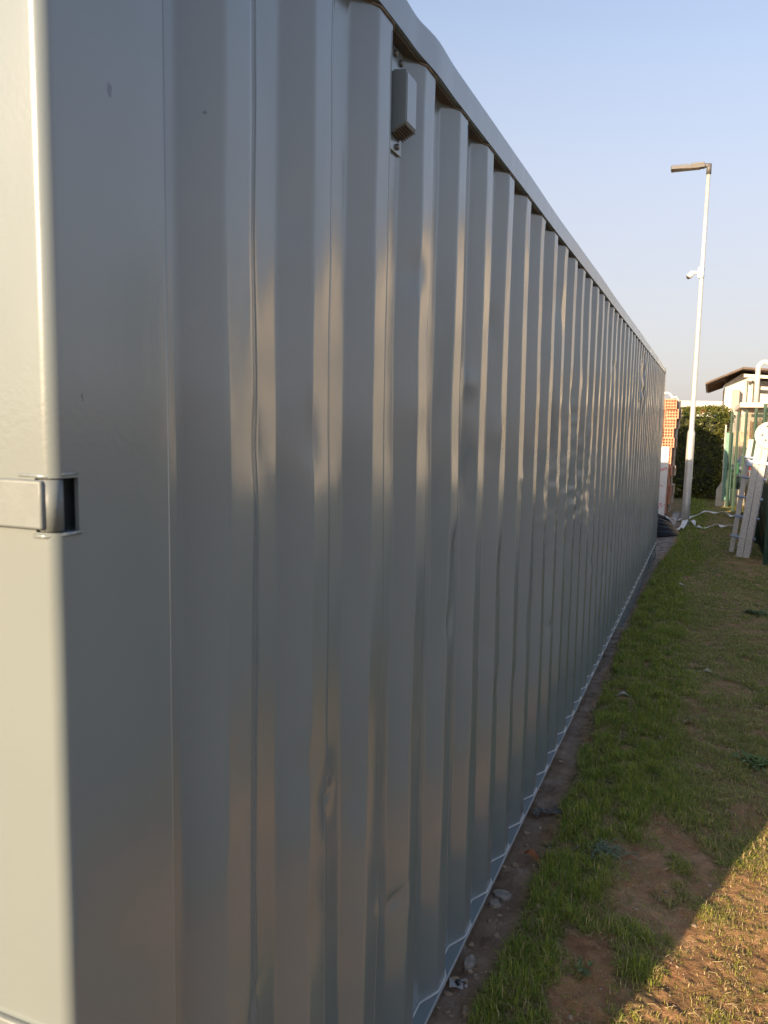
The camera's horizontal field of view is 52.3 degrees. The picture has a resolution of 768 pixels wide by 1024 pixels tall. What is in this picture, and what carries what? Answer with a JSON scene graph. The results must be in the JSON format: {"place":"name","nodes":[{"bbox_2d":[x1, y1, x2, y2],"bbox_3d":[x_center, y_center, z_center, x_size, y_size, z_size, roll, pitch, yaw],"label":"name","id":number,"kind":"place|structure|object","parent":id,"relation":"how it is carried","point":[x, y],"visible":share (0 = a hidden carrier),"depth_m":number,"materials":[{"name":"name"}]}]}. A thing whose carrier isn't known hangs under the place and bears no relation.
{"place":"outdoors","nodes":[
{"label":"outdoors","id":0,"kind":"place"},
{"bbox_2d":[407,0,767,400],"label":"sky","id":1,"kind":"structure","parent":0,"point":[598,101],"materials":[{"name":"blue"}]},
{"bbox_2d":[427,488,767,1023],"bbox_3d":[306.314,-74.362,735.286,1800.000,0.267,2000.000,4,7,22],"label":"ground","id":2,"kind":"structure","parent":0,"point":[511,879],"depth_m":2.99,"materials":[{"name":"soil"}]},
{"bbox_2d":[0,0,665,1023],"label":"shipping container","id":3,"kind":"object","parent":2,"relation":"on","point":[332,382],"visible":1,"depth_m":1.37,"materials":[{"name":"grey metal"}]},
{"bbox_2d":[449,977,466,988],"bbox_3d":[0.235,1.492,2.478,0.056,0.011,0.044,1,6,4],"label":"paper tag","id":4,"kind":"object","parent":2,"relation":"on","point":[457,983],"visible":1,"depth_m":2.48,"materials":[{"name":"paper"}]},
{"bbox_2d":[464,954,475,971],"bbox_3d":[0.281,1.484,2.573,0.038,0.020,0.080,4,7,22],"label":"concrete fragment","id":5,"kind":"object","parent":2,"relation":"on","point":[469,961],"visible":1,"depth_m":2.56,"materials":[{"name":"grey concrete"}]},
{"bbox_2d":[489,899,500,908],"bbox_3d":[0.413,1.467,2.924,0.041,0.019,0.046,0,6,-12],"label":"concrete fragment","id":6,"kind":"object","parent":2,"relation":"on","point":[494,903],"visible":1,"depth_m":2.91,"materials":[{"name":"grey concrete"}]},
{"bbox_2d":[492,889,511,900],"bbox_3d":[0.448,1.468,2.991,0.078,0.020,0.061,4,7,22],"label":"concrete fragment","id":7,"kind":"object","parent":2,"relation":"on","point":[503,895],"visible":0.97,"depth_m":2.98,"materials":[{"name":"grey concrete"}]},
{"bbox_2d":[517,849,540,861],"bbox_3d":[0.600,1.418,3.240,0.110,0.033,0.044,9,15,33],"label":"fallen leaf","id":8,"kind":"object","parent":2,"relation":"on","point":[532,853],"visible":0.92,"depth_m":3.23,"materials":[{"name":"brown plant"}]},
{"bbox_2d":[531,805,561,817],"bbox_3d":[0.755,1.391,3.638,0.147,0.016,0.078,-1,7,-21],"label":"plastic scrap","id":9,"kind":"object","parent":2,"relation":"on","point":[536,811],"visible":0.98,"depth_m":3.64,"materials":[{"name":"grey plastic"}]},
{"bbox_2d":[574,958,592,977],"bbox_3d":[0.642,1.465,2.519,0.054,0.011,0.088,4,7,22],"label":"broadleaf weed","id":10,"kind":"object","parent":2,"relation":"on","point":[586,972],"visible":1,"depth_m":2.51,"materials":[{"name":"green plant"}]},
{"bbox_2d":[437,582,765,1023],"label":"pebbles","id":11,"kind":"object","parent":2,"relation":"on","point":[475,975],"visible":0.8,"depth_m":2.84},
{"bbox_2d":[572,835,642,866],"bbox_3d":[0.944,1.414,3.267,0.244,0.032,0.240,-5,8,-41],"label":"silvery weed","id":12,"kind":"object","parent":2,"relation":"on","point":[609,850],"visible":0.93,"depth_m":3.27,"materials":[{"name":"green plant"}]},
{"bbox_2d":[507,712,767,1023],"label":"straw","id":13,"kind":"object","parent":2,"relation":"on","point":[674,920],"visible":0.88,"depth_m":2.69,"materials":[{"name":"beige plant"}]},
{"bbox_2d":[657,514,678,536],"bbox_3d":[4.843,0.176,14.658,1.312,0.511,1.213,4,7,22],"label":"pipe coil","id":14,"kind":"object","parent":2,"relation":"on","point":[666,527],"visible":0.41,"depth_m":14.41,"materials":[{"name":"black plastic"}]},
{"bbox_2d":[665,513,678,525],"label":"concrete slab","id":15,"kind":"structure","parent":2,"relation":"on","point":[675,515],"depth_m":17.26,"materials":[{"name":"grey concrete"}]},
{"bbox_2d":[658,447,669,515],"bbox_3d":[5.564,-0.564,16.251,0.583,1.600,0.202,5,6,22],"label":"wrapped board pack","id":16,"kind":"object","parent":15,"relation":"on","point":[665,451],"visible":0.32,"depth_m":16.07,"materials":[{"name":"white plastic"}]},
{"bbox_2d":[677,519,687,529],"bbox_3d":[5.843,0.255,15.332,0.100,0.159,0.812,5,7,32],"label":"plastic tape","id":17,"kind":"object","parent":2,"relation":"on","point":[683,524],"visible":0.94,"depth_m":15.43,"materials":[{"name":"white plastic"}]},
{"bbox_2d":[671,162,711,525],"bbox_3d":[5.906,-3.207,15.566,0.745,7.135,0.230,4,7,22],"label":"lamp post","id":18,"kind":"object","parent":2,"relation":"on","point":[688,478],"visible":0.91,"depth_m":15.44,"materials":[{"name":"metal"}]},
{"bbox_2d":[686,267,704,278],"bbox_3d":[6.092,-4.666,15.299,0.341,0.220,0.134,2,6,13],"label":"security camera","id":19,"kind":"object","parent":18,"relation":"attached to","point":[699,272],"visible":1,"depth_m":15.24,"materials":[{"name":"white plastic"}]},
{"bbox_2d":[666,404,734,498],"bbox_3d":[8.776,-1.737,23.077,2.792,2.878,1.817,4,7,22],"label":"hedge","id":20,"kind":"object","parent":2,"relation":"on","point":[708,456],"visible":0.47,"depth_m":22.33,"materials":[{"name":"green plant"}]},
{"bbox_2d":[689,511,733,518],"bbox_3d":[7.486,0.101,17.587,1.026,0.103,2.077,5,7,30],"label":"plastic tape","id":21,"kind":"object","parent":2,"relation":"on","point":[713,513],"visible":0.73,"depth_m":18.23,"materials":[{"name":"white plastic"}]},
{"bbox_2d":[691,520,739,528],"bbox_3d":[6.538,0.268,15.964,1.145,0.085,0.748,11,12,57],"label":"plastic tape","id":22,"kind":"object","parent":2,"relation":"on","point":[694,522],"visible":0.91,"depth_m":15.94,"materials":[{"name":"white plastic"}]},
{"bbox_2d":[715,482,727,506],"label":"concrete pier","id":23,"kind":"structure","parent":2,"relation":"on","point":[718,502],"depth_m":20.51,"materials":[{"name":"grey concrete"}]},
{"bbox_2d":[720,425,726,499],"bbox_3d":[8.833,-1.284,20.346,0.035,1.950,0.050,4,7,22],"label":"timber stake","id":24,"kind":"object","parent":2,"relation":"on","point":[723,460],"visible":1,"depth_m":20.32,"materials":[{"name":"beige wood"}]},
{"bbox_2d":[705,367,767,458],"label":"white house","id":25,"kind":"structure","parent":2,"relation":"on","point":[739,384],"depth_m":40.59,"materials":[{"name":"paint"}]},
{"bbox_2d":[730,489,746,505],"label":"wall","id":26,"kind":"structure","parent":2,"relation":"on","point":[736,490],"depth_m":20.88,"materials":[{"name":"concrete"}]},
{"bbox_2d":[725,404,767,565],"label":"fence","id":27,"kind":"object","parent":2,"relation":"on","point":[764,413],"visible":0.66,"depth_m":17.42,"materials":[{"name":"green metal"}]},
{"bbox_2d":[721,433,733,499],"bbox_3d":[8.916,-1.177,20.301,0.190,1.750,0.020,4,7,22],"label":"post","id":28,"kind":"object","parent":27,"relation":"attached to","point":[725,466],"visible":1,"depth_m":20.30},
{"bbox_2d":[729,422,767,557],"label":"folding ladder","id":29,"kind":"object","parent":2,"relation":"on","point":[751,518],"visible":1,"depth_m":12.10,"materials":[{"name":"metal"}]},
{"bbox_2d":[731,750,767,771],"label":"broadleaf weed","id":30,"kind":"object","parent":2,"relation":"on","point":[749,757],"visible":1,"depth_m":4.30,"materials":[{"name":"green plant"}]},
{"bbox_2d":[735,402,767,456],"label":"outbuilding","id":31,"kind":"structure","parent":2,"relation":"on","point":[742,407],"depth_m":27.17,"materials":[{"name":"paint"}]},
{"bbox_2d":[753,360,767,401],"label":"flue pipe","id":32,"kind":"object","parent":31,"relation":"attached to","point":[760,364],"visible":0.95,"depth_m":27.31,"materials":[{"name":"metal"}]},
{"bbox_2d":[741,609,767,616],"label":"broadleaf weed","id":33,"kind":"object","parent":2,"relation":"on","point":[750,611],"visible":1,"depth_m":8.25,"materials":[{"name":"green plant"}]},
{"bbox_2d":[744,478,767,552],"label":"dry weeds","id":34,"kind":"object","parent":2,"relation":"on","point":[760,521],"visible":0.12,"depth_m":12.86,"materials":[{"name":"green plant"}]},
{"bbox_2d":[749,419,767,438],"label":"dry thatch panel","id":35,"kind":"object","parent":2,"relation":"on","point":[752,424],"visible":0.1,"depth_m":25.14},
{"bbox_2d":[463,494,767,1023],"bbox_3d":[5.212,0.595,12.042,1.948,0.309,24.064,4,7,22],"label":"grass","id":36,"kind":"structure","parent":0,"point":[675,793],"depth_m":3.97,"materials":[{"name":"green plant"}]},
{"bbox_2d":[526,903,542,911],"bbox_3d":[0.554,1.448,2.844,0.085,0.033,0.029,2,12,-18],"label":"fallen leaf","id":37,"kind":"object","parent":36,"relation":"on","point":[536,908],"visible":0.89,"depth_m":2.85,"materials":[{"name":"green plant"}]},
{"bbox_2d":[664,511,672,516],"bbox_3d":[6.104,0.038,17.920,0.950,0.111,0.950,4,7,22],"label":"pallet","id":38,"kind":"object","parent":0,"point":[670,514],"visible":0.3,"depth_m":17.38,"materials":[{"name":"brown wood"}]},
{"bbox_2d":[668,466,672,475],"bbox_3d":[6.276,-0.912,17.395,0.250,0.208,0.250,4,7,24],"label":"hollow brick","id":39,"kind":"object","parent":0,"point":[670,470],"visible":0.37,"depth_m":17.26,"materials":[{"name":"orange brick"}]},
{"bbox_2d":[681,401,721,416],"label":"warehouse","id":40,"kind":"structure","parent":0,"point":[698,403],"depth_m":74.86,"materials":[{"name":"white metal"}]},
{"bbox_2d":[730,453,767,488],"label":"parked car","id":41,"kind":"object","parent":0,"point":[738,475],"visible":0.06,"depth_m":22.19,"materials":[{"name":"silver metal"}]},
{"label":"yard","id":42,"kind":"structure","parent":0,"visible":0},
{"bbox_2d":[732,431,752,463],"bbox_3d":[12.508,-1.659,25.749,2.400,1.980,0.054,4,7,22],"label":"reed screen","id":43,"kind":"object","parent":42,"relation":"on","point":[741,436],"visible":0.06,"depth_m":25.97,"materials":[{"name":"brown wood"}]},
{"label":"hollow brick","id":44,"kind":"object","parent":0,"visible":0},
{"bbox_2d":[665,495,670,503],"bbox_3d":[6.267,-0.289,17.512,0.250,0.208,0.250,4,7,24],"label":"hollow brick","id":45,"kind":"object","parent":44,"relation":"on","point":[667,501],"visible":0.3,"depth_m":17.37,"materials":[{"name":"orange brick"}]},
{"bbox_2d":[666,485,671,494],"bbox_3d":[6.281,-0.496,17.468,0.250,0.208,0.250,4,7,23],"label":"hollow brick","id":46,"kind":"object","parent":45,"relation":"on","point":[669,490],"visible":0.43,"depth_m":17.34,"materials":[{"name":"orange brick"}]},
{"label":"hollow brick","id":47,"kind":"object","parent":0,"visible":0},
{"bbox_2d":[662,438,674,446],"bbox_3d":[6.298,-1.539,17.325,0.250,0.208,0.250,4,7,22],"label":"hollow brick","id":48,"kind":"object","parent":47,"relation":"on","point":[668,442],"visible":0.88,"depth_m":17.24,"materials":[{"name":"orange brick"}]},
{"bbox_2d":[662,428,674,437],"bbox_3d":[6.285,-1.750,17.316,0.250,0.208,0.250,4,7,24],"label":"hollow brick","id":49,"kind":"object","parent":48,"relation":"on","point":[668,433],"visible":0.87,"depth_m":17.23,"materials":[{"name":"orange brick"}]},
{"bbox_2d":[664,419,675,427],"bbox_3d":[6.319,-1.957,17.279,0.250,0.208,0.250,3,7,20],"label":"hollow brick","id":50,"kind":"object","parent":49,"relation":"on","point":[669,423],"visible":0.93,"depth_m":17.18,"materials":[{"name":"brick"}]},
{"bbox_2d":[666,409,678,418],"bbox_3d":[6.374,-2.168,17.284,0.250,0.208,0.250,3,7,20],"label":"hollow brick","id":51,"kind":"object","parent":50,"relation":"on","point":[672,413],"visible":1,"depth_m":17.19,"materials":[{"name":"orange brick"}]},
{"bbox_2d":[664,399,676,408],"bbox_3d":[6.314,-2.375,17.224,0.250,0.208,0.250,3,7,20],"label":"hollow brick","id":52,"kind":"object","parent":51,"relation":"on","point":[670,403],"visible":0.99,"depth_m":17.13,"materials":[{"name":"orange brick"}]},
{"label":"hollow brick","id":53,"kind":"object","parent":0,"visible":0},
{"bbox_2d":[676,419,679,427],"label":"hollow brick","id":54,"kind":"object","parent":53,"relation":"on","point":[678,421],"visible":0.37,"depth_m":17.43,"materials":[{"name":"brick"}]},
{"bbox_2d":[678,409,681,418],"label":"hollow brick","id":55,"kind":"object","parent":54,"relation":"on","point":[680,414],"visible":0.35,"depth_m":17.35,"materials":[{"name":"brick"}]},
{"bbox_2d":[665,392,679,437],"bbox_3d":[6.380,-2.074,17.383,0.529,1.167,0.240,-2,7,-25],"label":"lifting strap","id":56,"kind":"object","parent":55,"relation":"hanging from","point":[671,395],"visible":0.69,"depth_m":17.27,"materials":[{"name":"white fabric"}]}
]}

